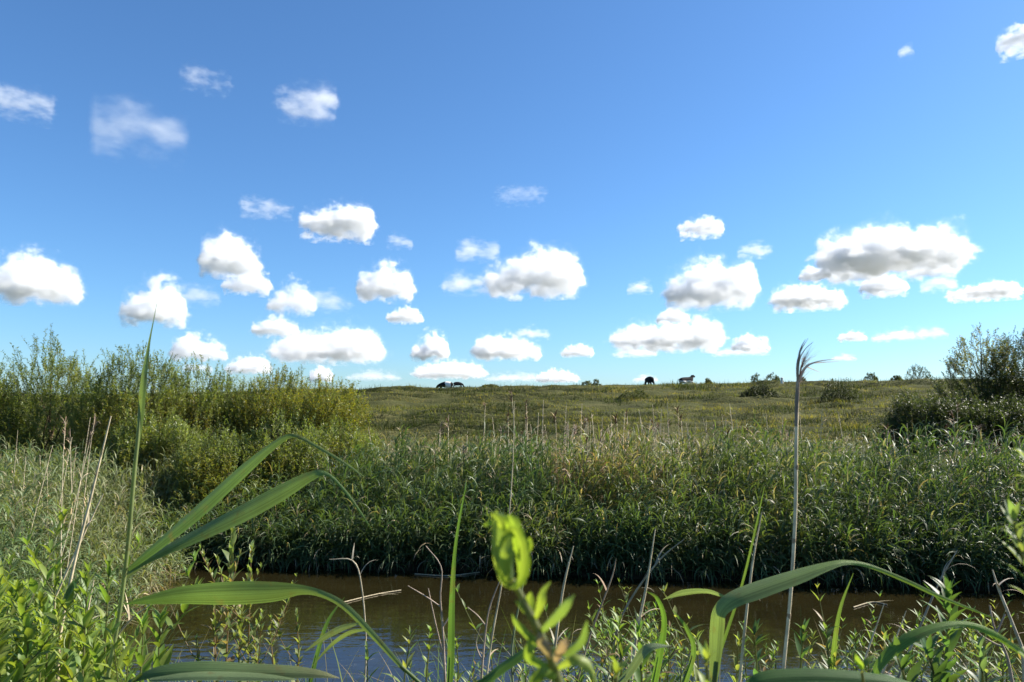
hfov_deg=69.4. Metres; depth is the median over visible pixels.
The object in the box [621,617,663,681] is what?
leafy weed
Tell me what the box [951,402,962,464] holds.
dry reed stalk
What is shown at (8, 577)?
leafy weed
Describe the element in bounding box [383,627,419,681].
leafy weed
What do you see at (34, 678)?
leafy weed
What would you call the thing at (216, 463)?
willow scrub
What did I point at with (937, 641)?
leafy weed
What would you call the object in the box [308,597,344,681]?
grass blade
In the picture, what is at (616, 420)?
dry reed stalk
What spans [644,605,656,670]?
leafy weed
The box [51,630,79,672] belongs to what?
leafy weed
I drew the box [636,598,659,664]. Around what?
leafy weed
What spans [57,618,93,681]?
leafy weed
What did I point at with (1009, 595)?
leafy weed
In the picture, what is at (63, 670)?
leafy weed
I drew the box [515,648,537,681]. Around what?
leafy weed
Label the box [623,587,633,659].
leafy weed
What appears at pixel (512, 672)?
dry stalk
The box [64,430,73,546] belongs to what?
dry reed stalk
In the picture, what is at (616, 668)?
leafy weed
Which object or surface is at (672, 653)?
leafy weed
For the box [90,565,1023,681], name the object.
water
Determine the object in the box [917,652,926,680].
leafy weed
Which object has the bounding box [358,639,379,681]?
leafy weed
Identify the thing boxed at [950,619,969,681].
leafy weed
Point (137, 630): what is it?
leafy weed
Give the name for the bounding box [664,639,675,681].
leafy weed
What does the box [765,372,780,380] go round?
crest bush
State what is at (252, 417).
willow bush
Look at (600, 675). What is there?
leafy weed
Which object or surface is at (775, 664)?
leafy weed
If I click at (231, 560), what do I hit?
leafy weed
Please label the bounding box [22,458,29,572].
dry reed stalk
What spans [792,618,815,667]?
leafy weed
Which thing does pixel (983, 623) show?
leafy weed
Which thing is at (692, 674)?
leafy weed
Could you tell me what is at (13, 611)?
leafy weed
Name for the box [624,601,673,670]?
leafy weed
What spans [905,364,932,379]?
crest bush
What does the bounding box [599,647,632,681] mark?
leafy weed
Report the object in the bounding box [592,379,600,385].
crest bush
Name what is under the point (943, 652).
leafy weed
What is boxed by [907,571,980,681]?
leafy weed
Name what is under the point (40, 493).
dry reed stalk
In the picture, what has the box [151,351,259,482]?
willow bush
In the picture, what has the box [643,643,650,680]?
leafy weed
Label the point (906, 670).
leafy weed
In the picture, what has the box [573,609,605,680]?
leafy weed
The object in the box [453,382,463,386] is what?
cow
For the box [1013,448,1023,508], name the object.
leafy weed
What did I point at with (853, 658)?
leafy weed
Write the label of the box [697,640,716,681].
leafy weed
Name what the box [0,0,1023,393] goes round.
sky
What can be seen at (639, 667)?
leafy weed
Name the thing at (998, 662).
leafy weed
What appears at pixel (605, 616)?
leafy weed
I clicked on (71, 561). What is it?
dry stalk
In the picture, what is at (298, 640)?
leafy weed
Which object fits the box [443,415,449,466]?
dry reed stalk
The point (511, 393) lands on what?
dry reed stalk
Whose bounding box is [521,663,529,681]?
leafy weed
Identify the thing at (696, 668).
leafy weed
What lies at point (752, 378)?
crest bush
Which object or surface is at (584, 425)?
dry reed stalk
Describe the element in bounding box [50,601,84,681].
leafy weed
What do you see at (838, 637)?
leafy weed
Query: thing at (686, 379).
cow
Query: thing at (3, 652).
leafy weed
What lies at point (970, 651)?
leafy weed
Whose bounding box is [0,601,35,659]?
leafy weed
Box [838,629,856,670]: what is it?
leafy weed
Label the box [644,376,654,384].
cow
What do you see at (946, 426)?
dry reed stalk
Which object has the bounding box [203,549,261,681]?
leafy weed
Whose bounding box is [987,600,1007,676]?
leafy weed
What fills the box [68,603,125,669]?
leafy weed
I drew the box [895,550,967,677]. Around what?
dry stalk
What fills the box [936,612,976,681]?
leafy weed
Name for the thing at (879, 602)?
floating reed
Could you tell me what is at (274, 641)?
leafy weed
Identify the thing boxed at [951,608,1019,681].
leafy weed
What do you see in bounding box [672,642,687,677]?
leafy weed
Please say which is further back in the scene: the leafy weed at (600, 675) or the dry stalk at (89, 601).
the leafy weed at (600, 675)
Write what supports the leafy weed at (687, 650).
on the ground at (392, 402)
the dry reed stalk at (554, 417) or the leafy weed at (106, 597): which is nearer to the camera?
the leafy weed at (106, 597)
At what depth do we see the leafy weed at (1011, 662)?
2.10 m
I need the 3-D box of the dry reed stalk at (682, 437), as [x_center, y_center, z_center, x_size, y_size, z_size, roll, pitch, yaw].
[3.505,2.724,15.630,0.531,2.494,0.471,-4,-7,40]
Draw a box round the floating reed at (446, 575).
[415,572,479,575]
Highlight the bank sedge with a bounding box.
[0,433,205,657]
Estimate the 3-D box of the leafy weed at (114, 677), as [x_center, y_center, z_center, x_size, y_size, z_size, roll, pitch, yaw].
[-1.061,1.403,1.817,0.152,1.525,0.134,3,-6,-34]
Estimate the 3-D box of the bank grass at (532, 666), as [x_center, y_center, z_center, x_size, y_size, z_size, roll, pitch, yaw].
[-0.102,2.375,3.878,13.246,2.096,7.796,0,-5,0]
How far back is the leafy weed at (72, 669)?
1.42 m
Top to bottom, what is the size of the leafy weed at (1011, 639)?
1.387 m
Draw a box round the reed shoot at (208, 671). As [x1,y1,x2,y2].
[128,661,338,681]
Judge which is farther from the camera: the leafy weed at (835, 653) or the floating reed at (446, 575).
the floating reed at (446, 575)
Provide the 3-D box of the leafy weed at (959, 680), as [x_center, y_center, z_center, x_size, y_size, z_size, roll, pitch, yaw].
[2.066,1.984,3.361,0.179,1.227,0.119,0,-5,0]
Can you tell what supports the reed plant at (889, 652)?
on the ground at (392, 402)
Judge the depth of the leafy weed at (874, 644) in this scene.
3.18 m
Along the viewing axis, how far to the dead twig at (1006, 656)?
1.40 m
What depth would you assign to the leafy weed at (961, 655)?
1.96 m
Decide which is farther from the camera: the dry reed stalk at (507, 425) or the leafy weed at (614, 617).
the dry reed stalk at (507, 425)
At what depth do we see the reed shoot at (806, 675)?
0.80 m
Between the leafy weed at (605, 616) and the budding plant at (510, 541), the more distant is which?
the leafy weed at (605, 616)
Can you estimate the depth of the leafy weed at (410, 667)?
3.11 m
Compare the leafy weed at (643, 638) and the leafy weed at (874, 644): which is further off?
the leafy weed at (874, 644)
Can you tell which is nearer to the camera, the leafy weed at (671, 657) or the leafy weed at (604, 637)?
the leafy weed at (604, 637)
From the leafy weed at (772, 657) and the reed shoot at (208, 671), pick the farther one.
the leafy weed at (772, 657)
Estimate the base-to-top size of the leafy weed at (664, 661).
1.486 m
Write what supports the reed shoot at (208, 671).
on the ground at (392, 402)
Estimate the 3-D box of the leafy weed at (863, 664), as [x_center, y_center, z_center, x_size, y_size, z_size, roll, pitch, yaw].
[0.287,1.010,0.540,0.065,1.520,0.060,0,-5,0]
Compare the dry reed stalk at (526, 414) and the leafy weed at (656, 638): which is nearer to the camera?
the leafy weed at (656, 638)
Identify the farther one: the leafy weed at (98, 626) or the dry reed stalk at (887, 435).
the dry reed stalk at (887, 435)
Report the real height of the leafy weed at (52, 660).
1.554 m
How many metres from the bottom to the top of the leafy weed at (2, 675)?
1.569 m
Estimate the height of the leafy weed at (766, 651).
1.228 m
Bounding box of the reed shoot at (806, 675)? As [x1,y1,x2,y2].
[745,668,908,681]
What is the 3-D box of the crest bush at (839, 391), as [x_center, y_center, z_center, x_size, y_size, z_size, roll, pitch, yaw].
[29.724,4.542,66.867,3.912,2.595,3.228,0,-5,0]
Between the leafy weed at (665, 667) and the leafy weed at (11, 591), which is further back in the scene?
the leafy weed at (665, 667)
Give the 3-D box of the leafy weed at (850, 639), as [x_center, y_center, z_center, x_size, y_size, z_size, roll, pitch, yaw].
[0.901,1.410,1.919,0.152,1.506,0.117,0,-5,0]
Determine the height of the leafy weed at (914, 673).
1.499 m
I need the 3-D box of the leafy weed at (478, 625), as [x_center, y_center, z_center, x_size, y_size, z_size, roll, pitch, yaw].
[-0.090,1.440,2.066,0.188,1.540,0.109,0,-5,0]
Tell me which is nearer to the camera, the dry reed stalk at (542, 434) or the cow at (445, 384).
the dry reed stalk at (542, 434)
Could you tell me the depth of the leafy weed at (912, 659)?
1.73 m
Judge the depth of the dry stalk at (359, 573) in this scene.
1.90 m
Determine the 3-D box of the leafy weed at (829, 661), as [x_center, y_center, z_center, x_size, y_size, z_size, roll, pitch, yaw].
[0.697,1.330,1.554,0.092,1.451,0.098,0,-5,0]
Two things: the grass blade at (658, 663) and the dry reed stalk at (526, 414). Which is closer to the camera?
the grass blade at (658, 663)
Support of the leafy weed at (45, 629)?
on the ground at (392, 402)
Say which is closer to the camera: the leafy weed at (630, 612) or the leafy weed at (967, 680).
the leafy weed at (630, 612)
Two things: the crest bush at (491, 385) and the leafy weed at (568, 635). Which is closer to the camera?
the leafy weed at (568, 635)
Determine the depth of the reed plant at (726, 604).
1.05 m
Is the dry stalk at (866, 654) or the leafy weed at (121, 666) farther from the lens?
the leafy weed at (121, 666)
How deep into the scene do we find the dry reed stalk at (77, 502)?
10.19 m
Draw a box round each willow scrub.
[73,407,211,515]
[151,416,278,521]
[220,406,354,512]
[295,415,392,497]
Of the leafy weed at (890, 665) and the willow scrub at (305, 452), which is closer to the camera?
the leafy weed at (890, 665)
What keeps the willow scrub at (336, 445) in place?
on the ground at (392, 402)
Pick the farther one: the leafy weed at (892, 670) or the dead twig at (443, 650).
the leafy weed at (892, 670)
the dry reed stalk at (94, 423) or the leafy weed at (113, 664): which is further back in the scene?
the dry reed stalk at (94, 423)
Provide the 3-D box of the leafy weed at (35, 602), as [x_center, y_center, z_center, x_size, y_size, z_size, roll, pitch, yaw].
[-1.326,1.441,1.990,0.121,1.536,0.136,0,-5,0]
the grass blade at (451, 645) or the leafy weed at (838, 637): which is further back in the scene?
the leafy weed at (838, 637)
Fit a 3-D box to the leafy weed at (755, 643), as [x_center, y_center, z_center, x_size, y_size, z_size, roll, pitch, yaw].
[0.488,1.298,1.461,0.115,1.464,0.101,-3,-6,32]
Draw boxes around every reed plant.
[106,295,371,676]
[122,581,420,681]
[663,560,999,681]
[871,621,1023,673]
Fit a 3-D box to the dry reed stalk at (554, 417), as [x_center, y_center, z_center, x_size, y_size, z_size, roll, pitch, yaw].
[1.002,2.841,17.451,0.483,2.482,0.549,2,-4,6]
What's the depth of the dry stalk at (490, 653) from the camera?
1.60 m
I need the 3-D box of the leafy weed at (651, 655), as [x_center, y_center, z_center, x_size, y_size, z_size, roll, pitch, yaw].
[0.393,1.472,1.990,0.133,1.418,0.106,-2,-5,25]
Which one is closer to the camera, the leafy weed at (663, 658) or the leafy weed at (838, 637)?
the leafy weed at (838, 637)
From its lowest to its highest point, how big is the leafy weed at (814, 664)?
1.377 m
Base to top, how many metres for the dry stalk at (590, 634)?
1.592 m
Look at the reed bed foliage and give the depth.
13.77 m
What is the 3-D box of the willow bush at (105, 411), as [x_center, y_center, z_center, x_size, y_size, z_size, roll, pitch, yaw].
[-10.761,2.203,21.120,4.518,4.469,4.245,0,-5,0]
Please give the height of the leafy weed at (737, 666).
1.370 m
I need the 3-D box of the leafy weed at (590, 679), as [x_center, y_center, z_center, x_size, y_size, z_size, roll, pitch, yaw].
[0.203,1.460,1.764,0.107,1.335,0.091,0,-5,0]
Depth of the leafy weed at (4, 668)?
1.70 m
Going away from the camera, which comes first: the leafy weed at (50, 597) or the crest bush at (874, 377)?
the leafy weed at (50, 597)
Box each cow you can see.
[437,382,455,387]
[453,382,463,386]
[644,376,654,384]
[678,375,694,382]
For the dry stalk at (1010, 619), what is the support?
on the ground at (392, 402)
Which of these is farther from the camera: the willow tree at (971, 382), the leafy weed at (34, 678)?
the willow tree at (971, 382)
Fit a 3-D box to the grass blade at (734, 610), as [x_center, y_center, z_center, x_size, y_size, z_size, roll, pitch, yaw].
[0.387,1.118,1.246,0.121,1.729,0.008,-1,-5,16]
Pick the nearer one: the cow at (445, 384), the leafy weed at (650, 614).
the leafy weed at (650, 614)
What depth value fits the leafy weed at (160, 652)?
1.46 m
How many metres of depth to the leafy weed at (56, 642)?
1.99 m
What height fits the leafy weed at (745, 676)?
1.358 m
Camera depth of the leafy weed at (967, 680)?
3.28 m
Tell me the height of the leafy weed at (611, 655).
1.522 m
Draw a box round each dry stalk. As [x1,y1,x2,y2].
[49,494,103,672]
[55,416,111,681]
[82,580,96,648]
[111,594,149,645]
[329,543,372,681]
[486,401,514,674]
[511,585,523,681]
[548,546,573,681]
[562,560,615,681]
[606,539,683,681]
[630,529,668,681]
[732,512,761,681]
[860,604,889,673]
[860,611,912,675]
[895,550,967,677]
[992,569,1023,681]
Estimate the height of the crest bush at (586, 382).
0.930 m
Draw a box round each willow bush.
[0,323,124,486]
[0,357,48,484]
[48,342,199,489]
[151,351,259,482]
[200,361,329,456]
[270,371,390,465]
[871,387,1000,456]
[907,391,1023,458]
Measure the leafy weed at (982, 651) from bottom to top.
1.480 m
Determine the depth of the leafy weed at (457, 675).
1.50 m
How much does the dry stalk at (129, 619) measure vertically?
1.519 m
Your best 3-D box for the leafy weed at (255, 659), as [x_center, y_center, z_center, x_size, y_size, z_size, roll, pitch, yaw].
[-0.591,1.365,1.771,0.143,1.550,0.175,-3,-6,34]
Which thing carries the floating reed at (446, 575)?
on the water
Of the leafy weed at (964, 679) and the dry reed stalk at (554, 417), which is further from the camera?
the dry reed stalk at (554, 417)
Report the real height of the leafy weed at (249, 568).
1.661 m
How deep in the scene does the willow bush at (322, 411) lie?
21.88 m
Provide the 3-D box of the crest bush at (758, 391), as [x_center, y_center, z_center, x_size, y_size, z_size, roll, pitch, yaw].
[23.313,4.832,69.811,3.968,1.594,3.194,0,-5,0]
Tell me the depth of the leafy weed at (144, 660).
1.51 m
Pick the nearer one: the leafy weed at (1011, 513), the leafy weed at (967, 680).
the leafy weed at (1011, 513)
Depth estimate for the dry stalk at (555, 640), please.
1.60 m
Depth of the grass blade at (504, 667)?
0.70 m
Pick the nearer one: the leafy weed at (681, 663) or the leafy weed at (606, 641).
the leafy weed at (681, 663)
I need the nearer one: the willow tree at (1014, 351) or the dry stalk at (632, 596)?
the dry stalk at (632, 596)
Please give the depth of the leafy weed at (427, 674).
1.60 m
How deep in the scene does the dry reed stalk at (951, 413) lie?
16.68 m
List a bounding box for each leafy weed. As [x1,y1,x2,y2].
[0,504,91,681]
[0,555,67,681]
[0,575,34,681]
[0,576,16,621]
[0,584,24,681]
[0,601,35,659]
[0,602,13,681]
[0,614,15,678]
[0,620,43,681]
[2,593,10,642]
[4,553,17,635]
[5,579,47,681]
[6,580,30,663]
[16,531,106,681]
[21,577,67,679]
[27,592,56,677]
[30,555,73,672]
[30,587,62,681]
[30,590,55,680]
[44,591,71,670]
[50,595,78,681]
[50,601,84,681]
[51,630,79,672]
[53,620,67,681]
[54,634,125,681]
[56,618,78,671]
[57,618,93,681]
[63,602,119,680]
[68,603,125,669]
[69,607,93,674]
[73,595,82,649]
[75,657,93,681]
[76,615,103,658]
[78,531,145,673]
[92,632,120,681]
[95,620,145,681]
[110,604,152,681]
[110,645,120,674]
[111,625,139,678]
[112,647,139,681]
[123,548,199,681]
[147,575,202,681]
[170,604,206,681]
[199,543,263,681]
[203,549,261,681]
[217,527,247,681]
[225,573,297,681]
[234,539,264,681]
[264,598,290,681]
[269,608,304,681]
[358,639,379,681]
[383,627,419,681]
[408,661,418,681]
[412,625,435,681]
[450,577,499,681]
[454,635,465,681]
[461,635,494,681]
[467,666,478,681]
[502,641,525,681]
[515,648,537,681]
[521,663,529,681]
[544,603,578,674]
[557,662,585,681]
[561,629,570,681]
[572,650,588,681]
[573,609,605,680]
[585,603,628,681]
[586,668,602,681]
[588,614,642,681]
[588,641,596,670]
[590,627,608,681]
[594,579,622,677]
[596,586,632,681]
[596,612,613,681]
[597,604,626,675]
[597,618,648,681]
[597,642,610,674]
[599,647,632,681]
[603,615,634,672]
[605,610,633,681]
[606,657,629,681]
[618,578,652,674]
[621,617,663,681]
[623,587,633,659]
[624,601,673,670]
[624,615,652,679]
[631,639,652,681]
[633,613,676,681]
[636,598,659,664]
[640,603,658,671]
[641,619,674,681]
[642,601,669,681]
[643,614,691,677]
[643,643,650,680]
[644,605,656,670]
[650,633,660,676]
[653,614,671,679]
[661,582,704,681]
[663,649,679,681]
[664,621,677,681]
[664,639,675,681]
[671,625,695,681]
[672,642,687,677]
[673,640,688,681]
[682,647,699,681]
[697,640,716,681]
[727,632,746,681]
[738,619,768,674]
[738,621,754,680]
[759,643,767,671]
[763,640,780,670]
[765,642,779,668]
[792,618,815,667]
[803,629,819,667]
[808,642,852,669]
[812,583,841,668]
[816,621,839,668]
[824,618,844,666]
[836,591,881,666]
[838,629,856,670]
[839,638,860,670]
[846,616,878,671]
[855,655,874,681]
[856,609,877,672]
[865,634,880,666]
[868,618,910,673]
[881,630,893,675]
[881,634,927,681]
[894,617,928,675]
[895,594,928,671]
[897,624,919,672]
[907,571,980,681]
[913,627,963,681]
[916,614,942,678]
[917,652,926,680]
[927,604,975,678]
[930,642,965,681]
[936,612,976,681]
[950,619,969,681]
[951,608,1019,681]
[952,651,977,681]
[953,655,968,681]
[958,635,1006,681]
[958,645,977,681]
[960,627,994,664]
[963,614,978,681]
[972,614,999,681]
[976,591,1012,677]
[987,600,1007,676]
[989,612,1018,681]
[994,635,1013,681]
[994,644,1005,679]
[999,499,1023,656]
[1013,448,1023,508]
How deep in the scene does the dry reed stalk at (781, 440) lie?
15.62 m
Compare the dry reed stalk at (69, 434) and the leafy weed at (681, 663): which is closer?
the leafy weed at (681, 663)
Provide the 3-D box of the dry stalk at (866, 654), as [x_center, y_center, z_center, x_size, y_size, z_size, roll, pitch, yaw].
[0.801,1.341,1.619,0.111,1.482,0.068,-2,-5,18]
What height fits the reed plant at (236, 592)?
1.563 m
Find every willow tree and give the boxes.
[929,322,1023,409]
[973,325,1023,408]
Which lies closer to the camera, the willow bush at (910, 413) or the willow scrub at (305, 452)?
the willow scrub at (305, 452)
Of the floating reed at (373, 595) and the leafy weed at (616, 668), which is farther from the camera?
the floating reed at (373, 595)
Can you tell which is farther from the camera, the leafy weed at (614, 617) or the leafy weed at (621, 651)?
the leafy weed at (614, 617)
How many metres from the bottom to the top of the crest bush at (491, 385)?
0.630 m
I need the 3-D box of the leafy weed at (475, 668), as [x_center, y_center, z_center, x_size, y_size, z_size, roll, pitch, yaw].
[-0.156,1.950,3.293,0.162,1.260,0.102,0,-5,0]
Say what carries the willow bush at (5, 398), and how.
on the ground at (392, 402)
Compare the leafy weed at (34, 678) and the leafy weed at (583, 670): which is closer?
the leafy weed at (34, 678)
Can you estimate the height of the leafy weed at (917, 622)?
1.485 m
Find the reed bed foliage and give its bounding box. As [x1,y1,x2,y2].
[145,409,1023,595]
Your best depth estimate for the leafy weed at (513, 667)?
3.35 m
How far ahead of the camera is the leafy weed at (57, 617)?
2.03 m
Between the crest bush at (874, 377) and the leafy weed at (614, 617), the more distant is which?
the crest bush at (874, 377)
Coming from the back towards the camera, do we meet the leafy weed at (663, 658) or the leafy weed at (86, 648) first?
the leafy weed at (663, 658)
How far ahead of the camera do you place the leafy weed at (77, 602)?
2.60 m
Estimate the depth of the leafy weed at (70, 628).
2.01 m
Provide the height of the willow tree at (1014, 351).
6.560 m
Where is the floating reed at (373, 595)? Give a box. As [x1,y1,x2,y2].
[344,590,400,601]
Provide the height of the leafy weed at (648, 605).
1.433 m
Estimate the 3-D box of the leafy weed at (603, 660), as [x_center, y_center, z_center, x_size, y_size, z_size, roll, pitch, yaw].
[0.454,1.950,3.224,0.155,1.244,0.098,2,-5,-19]
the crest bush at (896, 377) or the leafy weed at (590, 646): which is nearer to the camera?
the leafy weed at (590, 646)
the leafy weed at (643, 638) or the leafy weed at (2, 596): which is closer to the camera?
the leafy weed at (2, 596)
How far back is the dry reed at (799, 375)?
1.15 m
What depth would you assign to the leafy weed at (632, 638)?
2.06 m
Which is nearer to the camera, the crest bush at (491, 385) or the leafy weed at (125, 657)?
the leafy weed at (125, 657)
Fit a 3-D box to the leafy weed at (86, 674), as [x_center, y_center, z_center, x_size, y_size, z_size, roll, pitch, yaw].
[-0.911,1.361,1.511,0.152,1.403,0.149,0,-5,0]
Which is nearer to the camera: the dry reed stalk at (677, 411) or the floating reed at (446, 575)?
the floating reed at (446, 575)
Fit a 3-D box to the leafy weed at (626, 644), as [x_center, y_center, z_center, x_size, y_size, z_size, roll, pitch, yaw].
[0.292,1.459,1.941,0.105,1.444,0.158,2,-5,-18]
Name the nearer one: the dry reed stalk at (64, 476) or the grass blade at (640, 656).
the grass blade at (640, 656)
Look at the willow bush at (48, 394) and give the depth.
21.38 m
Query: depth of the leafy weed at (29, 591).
1.84 m
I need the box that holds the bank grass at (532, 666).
[130,605,1020,681]
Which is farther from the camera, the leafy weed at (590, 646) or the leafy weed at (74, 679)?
the leafy weed at (590, 646)
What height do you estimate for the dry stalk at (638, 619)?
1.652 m
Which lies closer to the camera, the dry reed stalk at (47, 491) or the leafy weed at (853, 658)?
the leafy weed at (853, 658)
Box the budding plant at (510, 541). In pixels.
[483,510,596,681]
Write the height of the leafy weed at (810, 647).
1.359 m
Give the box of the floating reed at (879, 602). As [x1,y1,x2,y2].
[853,600,889,607]
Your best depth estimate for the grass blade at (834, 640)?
1.60 m
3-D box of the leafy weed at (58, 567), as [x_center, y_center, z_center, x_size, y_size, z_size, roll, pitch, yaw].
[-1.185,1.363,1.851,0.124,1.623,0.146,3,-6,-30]
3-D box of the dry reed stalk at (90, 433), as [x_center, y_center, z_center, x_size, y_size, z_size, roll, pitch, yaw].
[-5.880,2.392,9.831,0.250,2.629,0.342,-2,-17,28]
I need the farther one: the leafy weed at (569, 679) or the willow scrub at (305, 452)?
the willow scrub at (305, 452)
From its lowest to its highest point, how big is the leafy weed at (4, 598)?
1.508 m
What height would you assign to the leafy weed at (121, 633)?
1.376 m
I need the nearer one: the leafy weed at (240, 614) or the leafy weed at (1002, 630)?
the leafy weed at (240, 614)
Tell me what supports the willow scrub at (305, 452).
on the ground at (392, 402)
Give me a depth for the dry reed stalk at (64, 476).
11.90 m
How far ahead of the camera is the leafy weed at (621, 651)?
1.40 m
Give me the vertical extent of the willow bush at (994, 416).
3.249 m
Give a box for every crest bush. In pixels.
[481,384,498,386]
[581,380,593,385]
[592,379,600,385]
[618,388,649,398]
[740,384,779,397]
[751,373,760,381]
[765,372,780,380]
[819,377,862,403]
[863,372,878,380]
[890,375,901,379]
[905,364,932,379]
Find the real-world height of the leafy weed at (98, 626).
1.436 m
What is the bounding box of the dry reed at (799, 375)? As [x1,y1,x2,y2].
[782,339,839,668]
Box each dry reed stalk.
[3,431,17,554]
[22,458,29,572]
[23,445,52,558]
[43,464,51,567]
[47,439,71,569]
[49,423,93,601]
[59,418,68,577]
[62,417,95,596]
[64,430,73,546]
[70,451,77,559]
[78,415,101,573]
[435,420,446,479]
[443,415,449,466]
[503,411,509,446]
[509,389,517,452]
[521,397,529,451]
[542,400,545,485]
[551,410,557,467]
[580,415,588,437]
[591,413,595,459]
[608,412,618,453]
[673,406,683,480]
[676,412,683,510]
[772,428,786,463]
[881,423,891,468]
[941,423,952,481]
[946,410,957,479]
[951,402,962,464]
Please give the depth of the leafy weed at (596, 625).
2.09 m
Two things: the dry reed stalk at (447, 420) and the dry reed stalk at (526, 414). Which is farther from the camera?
the dry reed stalk at (526, 414)
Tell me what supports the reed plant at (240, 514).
on the ground at (392, 402)
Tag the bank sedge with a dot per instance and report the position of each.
(20, 514)
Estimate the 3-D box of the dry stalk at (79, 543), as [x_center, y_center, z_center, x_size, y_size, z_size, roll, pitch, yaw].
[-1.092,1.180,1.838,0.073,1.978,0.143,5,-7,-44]
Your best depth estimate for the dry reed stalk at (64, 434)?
10.09 m
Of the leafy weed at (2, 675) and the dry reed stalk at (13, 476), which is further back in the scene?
the dry reed stalk at (13, 476)
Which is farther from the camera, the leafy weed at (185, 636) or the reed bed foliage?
the reed bed foliage
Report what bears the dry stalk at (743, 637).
on the ground at (392, 402)
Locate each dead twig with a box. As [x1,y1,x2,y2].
[408,546,447,681]
[467,581,499,678]
[975,605,1013,681]
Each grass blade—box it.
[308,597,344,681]
[447,482,466,681]
[476,644,536,681]
[618,643,671,681]
[646,591,666,681]
[673,611,695,681]
[722,486,764,649]
[830,575,852,668]
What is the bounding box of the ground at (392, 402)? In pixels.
[4,378,1023,635]
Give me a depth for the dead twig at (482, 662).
1.80 m
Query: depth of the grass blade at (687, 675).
1.25 m
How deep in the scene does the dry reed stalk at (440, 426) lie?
16.06 m
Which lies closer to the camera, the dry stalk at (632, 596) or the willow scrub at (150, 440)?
the dry stalk at (632, 596)
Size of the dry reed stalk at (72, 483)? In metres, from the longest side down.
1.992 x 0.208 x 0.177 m
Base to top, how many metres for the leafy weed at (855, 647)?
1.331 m
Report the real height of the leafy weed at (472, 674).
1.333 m
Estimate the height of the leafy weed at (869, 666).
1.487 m
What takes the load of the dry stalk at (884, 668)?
on the ground at (392, 402)
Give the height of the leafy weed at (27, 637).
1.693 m
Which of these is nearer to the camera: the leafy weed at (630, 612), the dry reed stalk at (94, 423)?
the leafy weed at (630, 612)
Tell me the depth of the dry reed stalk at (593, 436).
15.63 m
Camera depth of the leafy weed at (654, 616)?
3.16 m
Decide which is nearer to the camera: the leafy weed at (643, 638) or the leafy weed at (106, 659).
the leafy weed at (106, 659)
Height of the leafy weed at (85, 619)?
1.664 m
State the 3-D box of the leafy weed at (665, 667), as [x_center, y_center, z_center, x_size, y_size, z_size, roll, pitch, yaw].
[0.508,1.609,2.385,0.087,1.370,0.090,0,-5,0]
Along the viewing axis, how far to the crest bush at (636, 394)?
70.49 m
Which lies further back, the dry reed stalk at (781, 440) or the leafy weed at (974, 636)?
the dry reed stalk at (781, 440)
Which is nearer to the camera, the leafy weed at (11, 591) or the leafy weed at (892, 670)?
the leafy weed at (11, 591)
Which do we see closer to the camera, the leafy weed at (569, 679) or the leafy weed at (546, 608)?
the leafy weed at (569, 679)
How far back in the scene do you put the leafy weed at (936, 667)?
1.10 m
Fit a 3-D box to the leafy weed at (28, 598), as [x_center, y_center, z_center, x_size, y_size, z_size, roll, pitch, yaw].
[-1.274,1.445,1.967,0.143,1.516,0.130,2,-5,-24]
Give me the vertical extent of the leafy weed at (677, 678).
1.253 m

